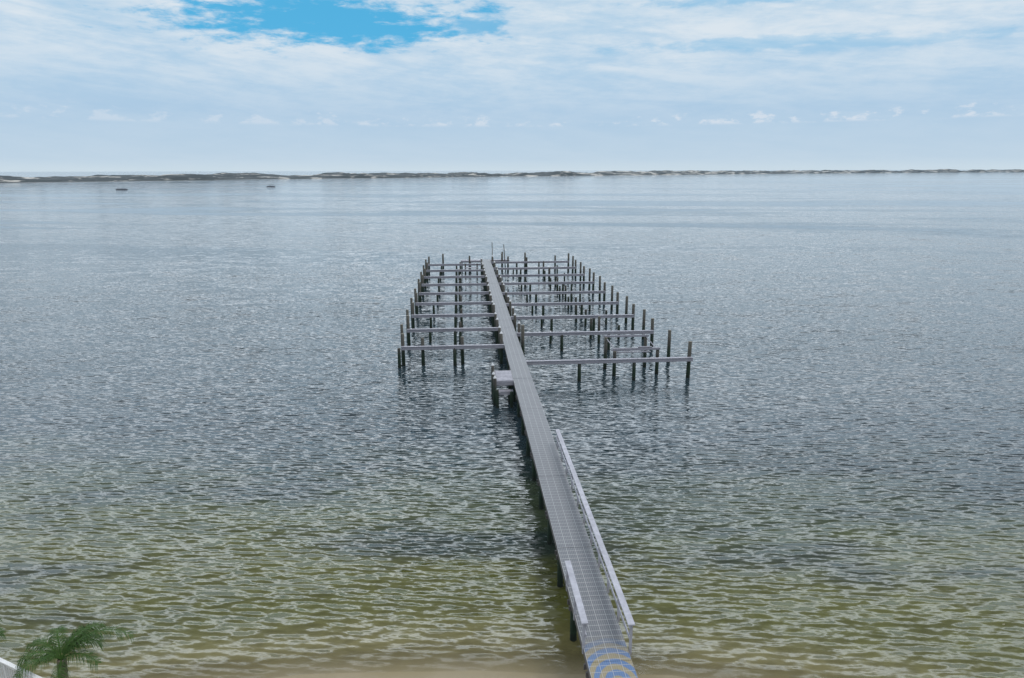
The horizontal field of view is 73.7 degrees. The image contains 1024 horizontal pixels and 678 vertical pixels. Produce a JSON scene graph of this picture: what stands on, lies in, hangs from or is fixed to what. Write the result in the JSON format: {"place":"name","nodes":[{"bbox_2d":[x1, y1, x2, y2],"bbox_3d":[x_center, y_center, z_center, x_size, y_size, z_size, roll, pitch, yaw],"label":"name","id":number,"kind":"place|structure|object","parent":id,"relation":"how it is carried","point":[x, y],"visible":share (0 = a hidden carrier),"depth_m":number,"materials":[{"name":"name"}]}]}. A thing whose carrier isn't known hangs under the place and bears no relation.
{"place":"outdoors","nodes":[
{"label":"outdoors","id":0,"kind":"place"},
{"bbox_2d":[167,657,771,677],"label":"beach sand","id":1,"kind":"structure","parent":0,"point":[471,667],"depth_m":26.06,"materials":[{"name":"beige sand"}]},
{"bbox_2d":[0,616,6,640],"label":"palm tree","id":2,"kind":"object","parent":1,"relation":"on","point":[2,633],"visible":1,"depth_m":23.02,"materials":[{"name":"green plant"}]},
{"bbox_2d":[0,658,42,677],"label":"white fence","id":3,"kind":"object","parent":1,"relation":"on","point":[6,666],"visible":0.81,"depth_m":21.94,"materials":[{"name":"paint"}]},
{"bbox_2d":[13,621,134,677],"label":"palm tree","id":4,"kind":"object","parent":1,"relation":"on","point":[69,645],"visible":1,"depth_m":22.10,"materials":[{"name":"green plant"}]},
{"bbox_2d":[0,170,1023,677],"bbox_3d":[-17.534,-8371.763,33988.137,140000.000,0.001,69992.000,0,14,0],"label":"sea water","id":5,"kind":"structure","parent":0,"point":[232,436],"depth_m":51.68,"materials":[{"name":"blue liquid"}]},
{"bbox_2d":[397,244,692,677],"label":"wooden pier","id":6,"kind":"structure","parent":5,"relation":"in","point":[594,624],"depth_m":53.22,"materials":[{"name":"grey wood"}]},
{"bbox_2d":[0,169,1023,182],"bbox_3d":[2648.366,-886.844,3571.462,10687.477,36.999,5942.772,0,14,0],"label":"dune island","id":7,"kind":"structure","parent":0,"point":[186,177],"depth_m":1830.94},
{"bbox_2d":[0,0,1023,171],"label":"sky","id":8,"kind":"structure","parent":0,"point":[86,85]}
]}

